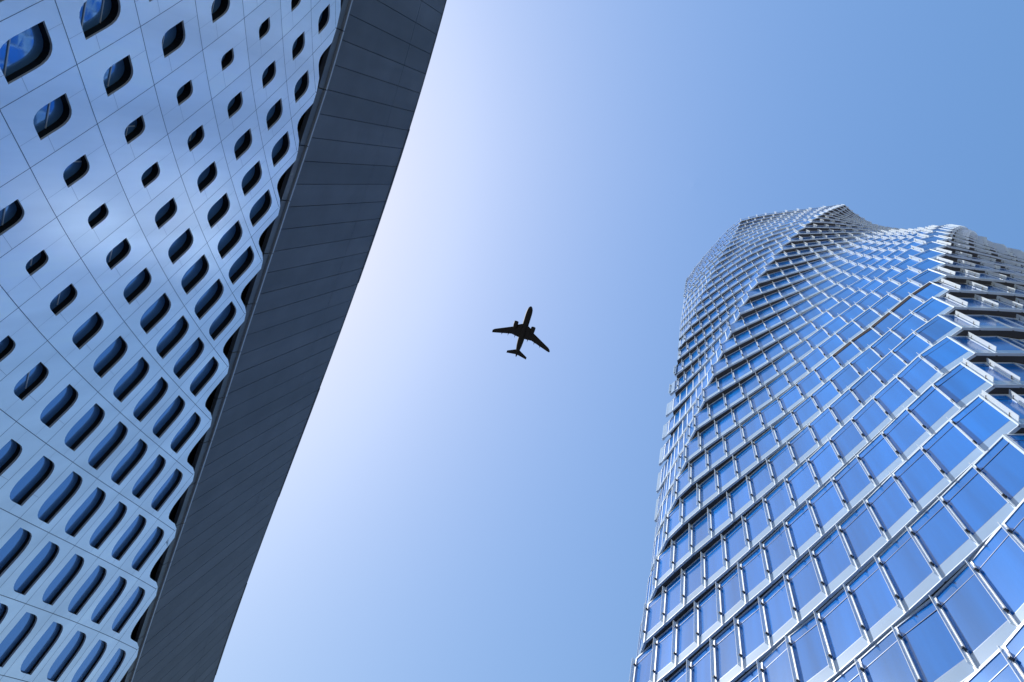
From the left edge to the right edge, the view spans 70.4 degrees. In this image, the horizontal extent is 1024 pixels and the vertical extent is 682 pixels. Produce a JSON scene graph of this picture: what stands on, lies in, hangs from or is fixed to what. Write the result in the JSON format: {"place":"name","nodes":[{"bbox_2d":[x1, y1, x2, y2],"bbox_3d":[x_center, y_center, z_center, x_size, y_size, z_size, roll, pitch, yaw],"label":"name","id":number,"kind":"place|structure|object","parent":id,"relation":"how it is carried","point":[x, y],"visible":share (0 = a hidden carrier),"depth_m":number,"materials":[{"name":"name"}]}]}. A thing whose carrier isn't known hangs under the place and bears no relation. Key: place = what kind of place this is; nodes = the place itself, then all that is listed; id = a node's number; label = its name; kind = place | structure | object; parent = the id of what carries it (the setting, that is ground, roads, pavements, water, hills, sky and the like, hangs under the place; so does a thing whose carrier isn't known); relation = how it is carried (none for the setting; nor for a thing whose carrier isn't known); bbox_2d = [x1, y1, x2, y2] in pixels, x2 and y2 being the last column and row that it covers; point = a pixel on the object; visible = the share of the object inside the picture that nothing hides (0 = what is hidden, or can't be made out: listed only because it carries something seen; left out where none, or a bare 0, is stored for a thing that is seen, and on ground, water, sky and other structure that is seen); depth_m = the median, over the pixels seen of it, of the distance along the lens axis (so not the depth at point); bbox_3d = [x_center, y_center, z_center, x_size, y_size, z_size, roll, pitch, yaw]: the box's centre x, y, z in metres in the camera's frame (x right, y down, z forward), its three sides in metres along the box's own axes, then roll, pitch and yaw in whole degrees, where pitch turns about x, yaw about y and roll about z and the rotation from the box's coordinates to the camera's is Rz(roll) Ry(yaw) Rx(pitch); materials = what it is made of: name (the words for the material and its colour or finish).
{"place":"outdoors","nodes":[
{"label":"outdoors","id":0,"kind":"place"},
{"bbox_2d":[0,0,446,681],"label":"perforated building","id":1,"kind":"structure","parent":0,"point":[194,194],"depth_m":31.79,"materials":[{"name":"grey metal"}]},
{"bbox_2d":[0,527,29,573],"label":"window","id":2,"kind":"structure","parent":1,"relation":"in","point":[10,550],"depth_m":28.48,"materials":[{"name":"blue glass"}]},
{"bbox_2d":[0,612,35,666],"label":"window","id":3,"kind":"structure","parent":1,"relation":"in","point":[21,629],"depth_m":31.45,"materials":[{"name":"blue glass"}]},
{"bbox_2d":[0,22,49,82],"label":"window","id":4,"kind":"structure","parent":1,"relation":"in","point":[29,48],"depth_m":19.91,"materials":[{"name":"blue glass"}]},
{"bbox_2d":[14,362,46,398],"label":"window","id":5,"kind":"structure","parent":1,"relation":"in","point":[37,374],"depth_m":25.27,"materials":[{"name":"blue glass"}]},
{"bbox_2d":[10,456,52,504],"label":"window","id":6,"kind":"structure","parent":1,"relation":"in","point":[38,473],"depth_m":27.68,"materials":[{"name":"blue glass"}]},
{"bbox_2d":[14,541,57,593],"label":"window","id":7,"kind":"structure","parent":1,"relation":"in","point":[46,555],"depth_m":30.50,"materials":[{"name":"blue glass"}]},
{"bbox_2d":[20,621,61,673],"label":"window","id":8,"kind":"structure","parent":1,"relation":"in","point":[51,634],"depth_m":33.78,"materials":[{"name":"blue glass"}]},
{"bbox_2d":[33,94,69,137],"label":"window","id":9,"kind":"structure","parent":1,"relation":"in","point":[56,112],"depth_m":21.53,"materials":[{"name":"blue glass"}]},
{"bbox_2d":[40,384,76,426],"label":"window","id":10,"kind":"structure","parent":1,"relation":"in","point":[67,396],"depth_m":27.20,"materials":[{"name":"blue glass"}]},
{"bbox_2d":[38,471,80,522],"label":"window","id":11,"kind":"structure","parent":1,"relation":"in","point":[58,498],"depth_m":29.78,"materials":[{"name":"blue glass"}]},
{"bbox_2d":[42,554,82,604],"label":"window","id":12,"kind":"structure","parent":1,"relation":"in","point":[74,564],"depth_m":32.79,"materials":[{"name":"blue glass"}]},
{"bbox_2d":[47,631,84,681],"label":"window","id":13,"kind":"structure","parent":1,"relation":"in","point":[74,644],"depth_m":36.30,"materials":[{"name":"blue glass"}]},
{"bbox_2d":[65,404,102,449],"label":"window","id":14,"kind":"structure","parent":1,"relation":"in","point":[90,420],"depth_m":29.19,"materials":[{"name":"blue glass"}]},
{"bbox_2d":[65,487,103,535],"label":"window","id":15,"kind":"structure","parent":1,"relation":"in","point":[82,514],"depth_m":31.95,"materials":[{"name":"blue glass"}]},
{"bbox_2d":[68,565,104,613],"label":"window","id":16,"kind":"structure","parent":1,"relation":"in","point":[95,578],"depth_m":35.17,"materials":[{"name":"blue glass"}]},
{"bbox_2d":[71,639,105,681],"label":"window","id":17,"kind":"structure","parent":1,"relation":"in","point":[92,658],"depth_m":38.94,"materials":[{"name":"blue glass"}]},
{"bbox_2d":[79,0,118,37],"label":"window","id":18,"kind":"structure","parent":1,"relation":"in","point":[95,15],"depth_m":21.63,"materials":[{"name":"blue glass"}]},
{"bbox_2d":[88,422,125,468],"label":"window","id":19,"kind":"structure","parent":1,"relation":"in","point":[113,438],"depth_m":31.24,"materials":[{"name":"blue glass"}]},
{"bbox_2d":[89,501,125,548],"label":"window","id":20,"kind":"structure","parent":1,"relation":"in","point":[111,520],"depth_m":34.22,"materials":[{"name":"blue glass"}]},
{"bbox_2d":[91,576,125,623],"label":"window","id":21,"kind":"structure","parent":1,"relation":"in","point":[106,602],"depth_m":37.69,"materials":[{"name":"blue glass"}]},
{"bbox_2d":[93,336,125,376],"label":"window","id":22,"kind":"structure","parent":1,"relation":"in","point":[111,354],"depth_m":28.72,"materials":[{"name":"blue glass"}]},
{"bbox_2d":[103,56,130,94],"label":"window","id":23,"kind":"structure","parent":1,"relation":"in","point":[118,73],"depth_m":23.19,"materials":[{"name":"blue"}]},
{"bbox_2d":[111,439,145,483],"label":"window","id":24,"kind":"structure","parent":1,"relation":"in","point":[136,452],"depth_m":33.40,"materials":[{"name":"blue glass"}]},
{"bbox_2d":[112,514,144,559],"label":"window","id":25,"kind":"structure","parent":1,"relation":"in","point":[134,529],"depth_m":36.60,"materials":[{"name":"blue glass"}]},
{"bbox_2d":[113,357,147,400],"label":"window","id":26,"kind":"structure","parent":1,"relation":"in","point":[138,370],"depth_m":30.67,"materials":[{"name":"blue glass"}]},
{"bbox_2d":[132,454,164,497],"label":"window","id":27,"kind":"structure","parent":1,"relation":"in","point":[155,467],"depth_m":35.64,"materials":[{"name":"blue glass"}]},
{"bbox_2d":[133,377,166,420],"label":"window","id":28,"kind":"structure","parent":1,"relation":"in","point":[158,389],"depth_m":32.70,"materials":[{"name":"blue glass"}]},
{"bbox_2d":[140,293,168,332],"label":"window","id":29,"kind":"structure","parent":1,"relation":"in","point":[159,307],"depth_m":30.20,"materials":[{"name":"blue glass"}]},
{"bbox_2d":[156,316,186,357],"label":"window","id":30,"kind":"structure","parent":1,"relation":"in","point":[172,336],"depth_m":32.13,"materials":[{"name":"blue glass"}]},
{"bbox_2d":[492,306,549,358],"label":"airliner","id":31,"kind":"object","parent":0,"point":[523,331],"visible":1,"depth_m":448.71,"materials":[{"name":"black paint"}]},
{"bbox_2d":[214,0,1023,681],"label":"sky","id":32,"kind":"structure","parent":0,"point":[452,505],"materials":[{"name":"blue"}]},
{"bbox_2d":[629,204,1023,681],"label":"glass tower","id":33,"kind":"structure","parent":0,"point":[840,482],"depth_m":35.94,"materials":[{"name":"blue glass"}]},
{"bbox_2d":[629,642,652,681],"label":"window","id":34,"kind":"structure","parent":33,"relation":"in","point":[642,665],"depth_m":37.42,"materials":[{"name":"blue glass"}]},
{"bbox_2d":[640,587,665,643],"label":"window","id":35,"kind":"structure","parent":33,"relation":"in","point":[653,625],"depth_m":39.90,"materials":[{"name":"blue glass"}]},
{"bbox_2d":[650,625,675,681],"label":"window","id":36,"kind":"structure","parent":33,"relation":"in","point":[662,666],"depth_m":36.09,"materials":[{"name":"blue glass"}]},
{"bbox_2d":[652,544,673,589],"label":"window","id":37,"kind":"structure","parent":33,"relation":"in","point":[664,572],"depth_m":43.21,"materials":[{"name":"blue glass"}]},
{"bbox_2d":[660,573,684,625],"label":"window","id":38,"kind":"structure","parent":33,"relation":"in","point":[671,606],"depth_m":39.41,"materials":[{"name":"blue glass"}]},
{"bbox_2d":[669,528,692,572],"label":"window","id":39,"kind":"structure","parent":33,"relation":"in","point":[680,554],"depth_m":42.72,"materials":[{"name":"blue glass"}]},
{"bbox_2d":[671,606,699,668],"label":"window","id":40,"kind":"structure","parent":33,"relation":"in","point":[683,644],"depth_m":35.57,"materials":[{"name":"blue glass"}]},
{"bbox_2d":[680,553,705,607],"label":"window","id":41,"kind":"structure","parent":33,"relation":"in","point":[691,587],"depth_m":38.94,"materials":[{"name":"blue glass"}]},
{"bbox_2d":[686,642,710,681],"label":"window","id":42,"kind":"structure","parent":33,"relation":"in","point":[698,669],"depth_m":32.74,"materials":[{"name":"blue glass"}]},
{"bbox_2d":[688,512,712,555],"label":"window","id":43,"kind":"structure","parent":33,"relation":"in","point":[698,536],"depth_m":42.23,"materials":[{"name":"blue glass"}]},
{"bbox_2d":[694,583,722,647],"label":"window","id":44,"kind":"structure","parent":33,"relation":"in","point":[706,624],"depth_m":35.09,"materials":[{"name":"blue glass"}]},
{"bbox_2d":[701,538,727,589],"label":"window","id":45,"kind":"structure","parent":33,"relation":"in","point":[713,569],"depth_m":38.42,"materials":[{"name":"blue glass"}]},
{"bbox_2d":[707,496,732,538],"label":"window","id":46,"kind":"structure","parent":33,"relation":"in","point":[719,520],"depth_m":41.76,"materials":[{"name":"blue glass"}]},
{"bbox_2d":[714,458,738,495],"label":"window","id":47,"kind":"structure","parent":33,"relation":"in","point":[725,478],"depth_m":45.03,"materials":[{"name":"blue glass"}]},
{"bbox_2d":[710,618,743,681],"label":"window","id":48,"kind":"structure","parent":33,"relation":"in","point":[725,667],"depth_m":31.41,"materials":[{"name":"blue glass"}]},
{"bbox_2d":[715,566,746,626],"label":"window","id":49,"kind":"structure","parent":33,"relation":"in","point":[729,603],"depth_m":34.59,"materials":[{"name":"blue glass"}]},
{"bbox_2d":[721,519,750,570],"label":"window","id":50,"kind":"structure","parent":33,"relation":"in","point":[734,549],"depth_m":37.94,"materials":[{"name":"blue glass"}]},
{"bbox_2d":[726,479,753,521],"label":"window","id":51,"kind":"structure","parent":33,"relation":"in","point":[739,502],"depth_m":41.28,"materials":[{"name":"blue glass"}]},
{"bbox_2d":[732,443,758,479],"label":"window","id":52,"kind":"structure","parent":33,"relation":"in","point":[744,462],"depth_m":44.55,"materials":[{"name":"blue glass"}]},
{"bbox_2d":[733,601,770,672],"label":"window","id":53,"kind":"structure","parent":33,"relation":"in","point":[751,646],"depth_m":30.72,"materials":[{"name":"blue glass"}]},
{"bbox_2d":[737,546,771,605],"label":"window","id":54,"kind":"structure","parent":33,"relation":"in","point":[753,582],"depth_m":34.09,"materials":[{"name":"blue glass"}]},
{"bbox_2d":[741,501,772,550],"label":"window","id":55,"kind":"structure","parent":33,"relation":"in","point":[756,529],"depth_m":37.45,"materials":[{"name":"blue glass"}]},
{"bbox_2d":[746,462,775,504],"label":"window","id":56,"kind":"structure","parent":33,"relation":"in","point":[759,483],"depth_m":40.78,"materials":[{"name":"blue glass"}]},
{"bbox_2d":[751,428,779,463],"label":"window","id":57,"kind":"structure","parent":33,"relation":"in","point":[765,445],"depth_m":44.08,"materials":[{"name":"blue glass"}]},
{"bbox_2d":[756,636,793,681],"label":"window","id":58,"kind":"structure","parent":33,"relation":"in","point":[775,667],"depth_m":27.96,"materials":[{"name":"blue glass"}]},
{"bbox_2d":[757,578,799,650],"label":"window","id":59,"kind":"structure","parent":33,"relation":"in","point":[777,620],"depth_m":30.25,"materials":[{"name":"blue glass"}]},
{"bbox_2d":[759,524,797,584],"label":"window","id":60,"kind":"structure","parent":33,"relation":"in","point":[777,558],"depth_m":33.61,"materials":[{"name":"blue glass"}]},
{"bbox_2d":[762,481,796,530],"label":"window","id":61,"kind":"structure","parent":33,"relation":"in","point":[778,507],"depth_m":36.97,"materials":[{"name":"blue glass"}]},
{"bbox_2d":[765,444,797,485],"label":"window","id":62,"kind":"structure","parent":33,"relation":"in","point":[781,464],"depth_m":40.32,"materials":[{"name":"blue glass"}]},
{"bbox_2d":[770,412,799,447],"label":"window","id":63,"kind":"structure","parent":33,"relation":"in","point":[786,428],"depth_m":43.61,"materials":[{"name":"blue glass"}]},
{"bbox_2d":[783,461,819,509],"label":"window","id":64,"kind":"structure","parent":33,"relation":"in","point":[800,484],"depth_m":36.49,"materials":[{"name":"blue glass"}]},
{"bbox_2d":[785,426,818,466],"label":"window","id":65,"kind":"structure","parent":33,"relation":"in","point":[802,445],"depth_m":39.89,"materials":[{"name":"blue glass"}]},
{"bbox_2d":[782,503,822,560],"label":"window","id":66,"kind":"structure","parent":33,"relation":"in","point":[802,535],"depth_m":33.11,"materials":[{"name":"blue glass"}]},
{"bbox_2d":[789,396,819,430],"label":"window","id":67,"kind":"structure","parent":33,"relation":"in","point":[806,411],"depth_m":43.23,"materials":[{"name":"blue glass"}]},
{"bbox_2d":[783,553,828,624],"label":"window","id":68,"kind":"structure","parent":33,"relation":"in","point":[805,595],"depth_m":29.73,"materials":[{"name":"blue glass"}]},
{"bbox_2d":[784,615,836,681],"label":"window","id":69,"kind":"structure","parent":33,"relation":"in","point":[807,657],"depth_m":26.64,"materials":[{"name":"blue glass"}]},
{"bbox_2d":[806,407,840,447],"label":"window","id":70,"kind":"structure","parent":33,"relation":"in","point":[824,425],"depth_m":39.49,"materials":[{"name":"blue glass"}]},
{"bbox_2d":[808,380,839,412],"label":"window","id":71,"kind":"structure","parent":33,"relation":"in","point":[826,393],"depth_m":42.91,"materials":[{"name":"blue glass"}]},
{"bbox_2d":[805,440,843,488],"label":"window","id":72,"kind":"structure","parent":33,"relation":"in","point":[824,462],"depth_m":36.05,"materials":[{"name":"blue glass"}]},
{"bbox_2d":[805,479,849,537],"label":"window","id":73,"kind":"structure","parent":33,"relation":"in","point":[826,509],"depth_m":32.62,"materials":[{"name":"blue glass"}]},
{"bbox_2d":[808,528,859,598],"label":"window","id":74,"kind":"structure","parent":33,"relation":"in","point":[833,567],"depth_m":29.23,"materials":[{"name":"blue glass"}]},
{"bbox_2d":[813,588,870,675],"bbox_3d":[11.769,10.257,26.075,0.390,3.770,1.586,38,-72,4],"label":"window","id":75,"kind":"structure","parent":33,"relation":"in","point":[842,640],"depth_m":25.86,"materials":[{"name":"blue glass"}]},
{"bbox_2d":[826,389,861,426],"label":"window","id":76,"kind":"structure","parent":33,"relation":"in","point":[846,405],"depth_m":39.10,"materials":[{"name":"blue glass"}]},
{"bbox_2d":[826,419,867,465],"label":"window","id":77,"kind":"structure","parent":33,"relation":"in","point":[847,441],"depth_m":35.60,"materials":[{"name":"blue glass"}]},
{"bbox_2d":[829,457,876,512],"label":"window","id":78,"kind":"structure","parent":33,"relation":"in","point":[851,483],"depth_m":32.17,"materials":[{"name":"blue glass"}]},
{"bbox_2d":[835,502,889,571],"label":"window","id":79,"kind":"structure","parent":33,"relation":"in","point":[860,536],"depth_m":28.73,"materials":[{"name":"blue glass"}]},
{"bbox_2d":[847,371,884,406],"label":"window","id":80,"kind":"structure","parent":33,"relation":"in","point":[868,384],"depth_m":38.72,"materials":[{"name":"blue glass"}]},
{"bbox_2d":[848,398,891,443],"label":"window","id":81,"kind":"structure","parent":33,"relation":"in","point":[870,419],"depth_m":35.15,"materials":[{"name":"blue glass"}]},
{"bbox_2d":[843,559,906,646],"bbox_3d":[12.679,9.046,25.585,0.390,3.770,1.599,38,-72,4],"label":"window","id":82,"kind":"structure","parent":33,"relation":"in","point":[874,608],"depth_m":25.36,"materials":[{"name":"blue glass"}]},
{"bbox_2d":[854,433,902,487],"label":"window","id":83,"kind":"structure","parent":33,"relation":"in","point":[877,458],"depth_m":31.75,"materials":[{"name":"blue glass"}]},
{"bbox_2d":[854,629,914,681],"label":"window","id":84,"kind":"structure","parent":33,"relation":"in","point":[885,661],"depth_m":23.04,"materials":[{"name":"blue glass"}]},
{"bbox_2d":[867,352,906,385],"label":"window","id":85,"kind":"structure","parent":33,"relation":"in","point":[889,365],"depth_m":38.34,"materials":[{"name":"blue glass"}]},
{"bbox_2d":[862,475,919,542],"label":"window","id":86,"kind":"structure","parent":33,"relation":"in","point":[889,508],"depth_m":28.25,"materials":[{"name":"blue glass"}]},
{"bbox_2d":[870,377,916,420],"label":"window","id":87,"kind":"structure","parent":33,"relation":"in","point":[892,398],"depth_m":34.75,"materials":[{"name":"blue glass"}]},
{"bbox_2d":[878,409,930,461],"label":"window","id":88,"kind":"structure","parent":33,"relation":"in","point":[904,433],"depth_m":31.31,"materials":[{"name":"blue glass"}]},
{"bbox_2d":[873,529,943,615],"bbox_3d":[13.579,7.814,25.093,0.390,3.770,1.611,37,-72,4],"label":"window","id":89,"kind":"structure","parent":33,"relation":"in","point":[909,578],"depth_m":24.83,"materials":[{"name":"blue glass"}]},
{"bbox_2d":[889,333,930,364],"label":"window","id":90,"kind":"structure","parent":33,"relation":"in","point":[906,350],"depth_m":37.93,"materials":[{"name":"blue glass"}]},
{"bbox_2d":[893,356,942,396],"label":"window","id":91,"kind":"structure","parent":33,"relation":"in","point":[916,376],"depth_m":34.30,"materials":[{"name":"blue glass"}]},
{"bbox_2d":[888,448,951,514],"bbox_3d":[15.751,5.342,28.016,1.558,3.770,0.411,-41,-90,18],"label":"window","id":92,"kind":"structure","parent":33,"relation":"in","point":[917,477],"depth_m":27.80,"materials":[{"name":"blue glass"}]},
{"bbox_2d":[903,385,959,435],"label":"window","id":93,"kind":"structure","parent":33,"relation":"in","point":[930,409],"depth_m":30.85,"materials":[{"name":"blue glass"}]},
{"bbox_2d":[909,297,954,321],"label":"window","id":94,"kind":"structure","parent":33,"relation":"in","point":[931,308],"depth_m":40.61,"materials":[{"name":"blue glass"}]},
{"bbox_2d":[891,599,974,681],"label":"window","id":95,"kind":"structure","parent":33,"relation":"in","point":[929,649],"depth_m":21.69,"materials":[{"name":"blue glass"}]},
{"bbox_2d":[911,315,962,345],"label":"window","id":96,"kind":"structure","parent":33,"relation":"in","point":[937,328],"depth_m":37.19,"materials":[{"name":"blue glass"}]},
{"bbox_2d":[904,499,979,582],"bbox_3d":[14.457,6.585,24.607,0.390,3.770,1.562,37,-72,4],"label":"window","id":97,"kind":"structure","parent":33,"relation":"in","point":[944,545],"depth_m":24.34,"materials":[{"name":"blue glass"}]},
{"bbox_2d":[916,336,976,374],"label":"window","id":98,"kind":"structure","parent":33,"relation":"in","point":[944,355],"depth_m":33.78,"materials":[{"name":"blue glass"}]},
{"bbox_2d":[917,421,983,483],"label":"window","id":99,"kind":"structure","parent":33,"relation":"in","point":[951,452],"depth_m":27.39,"materials":[{"name":"blue glass"}]},
{"bbox_2d":[929,363,995,409],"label":"window","id":100,"kind":"structure","parent":33,"relation":"in","point":[959,385],"depth_m":30.35,"materials":[{"name":"blue glass"}]},
{"bbox_2d":[929,564,1016,670],"bbox_3d":[13.361,7.888,21.160,0.390,3.770,1.609,35,-72,5],"label":"window","id":101,"kind":"structure","parent":33,"relation":"in","point":[974,621],"depth_m":21.03,"materials":[{"name":"blue glass"}]},
{"bbox_2d":[936,466,1013,547],"bbox_3d":[15.323,5.366,24.125,0.390,3.770,1.582,36,-72,4],"label":"window","id":102,"kind":"structure","parent":33,"relation":"in","point":[973,503],"depth_m":23.97,"materials":[{"name":"blue glass"}]},
{"bbox_2d":[946,396,1020,452],"bbox_3d":[17.520,3.053,27.077,1.469,3.770,0.382,-41,-90,18],"label":"window","id":103,"kind":"structure","parent":33,"relation":"in","point":[982,424],"depth_m":26.95,"materials":[{"name":"blue glass"}]},
{"bbox_2d":[960,358,1019,387],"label":"window","id":104,"kind":"structure","parent":33,"relation":"in","point":[988,374],"depth_m":29.62,"materials":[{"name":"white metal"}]},
{"bbox_2d":[965,526,1023,626],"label":"window","id":105,"kind":"structure","parent":33,"relation":"in","point":[998,564],"depth_m":21.03,"materials":[{"name":"blue glass"}]},
{"bbox_2d":[966,332,1023,355],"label":"window","id":106,"kind":"structure","parent":33,"relation":"in","point":[994,344],"depth_m":32.86,"materials":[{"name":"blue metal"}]},
{"bbox_2d":[969,436,1023,508],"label":"window","id":107,"kind":"structure","parent":33,"relation":"in","point":[1002,465],"depth_m":23.96,"materials":[{"name":"blue glass"}]},
{"bbox_2d":[978,389,1023,427],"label":"window","id":108,"kind":"structure","parent":33,"relation":"in","point":[1006,406],"depth_m":26.88,"materials":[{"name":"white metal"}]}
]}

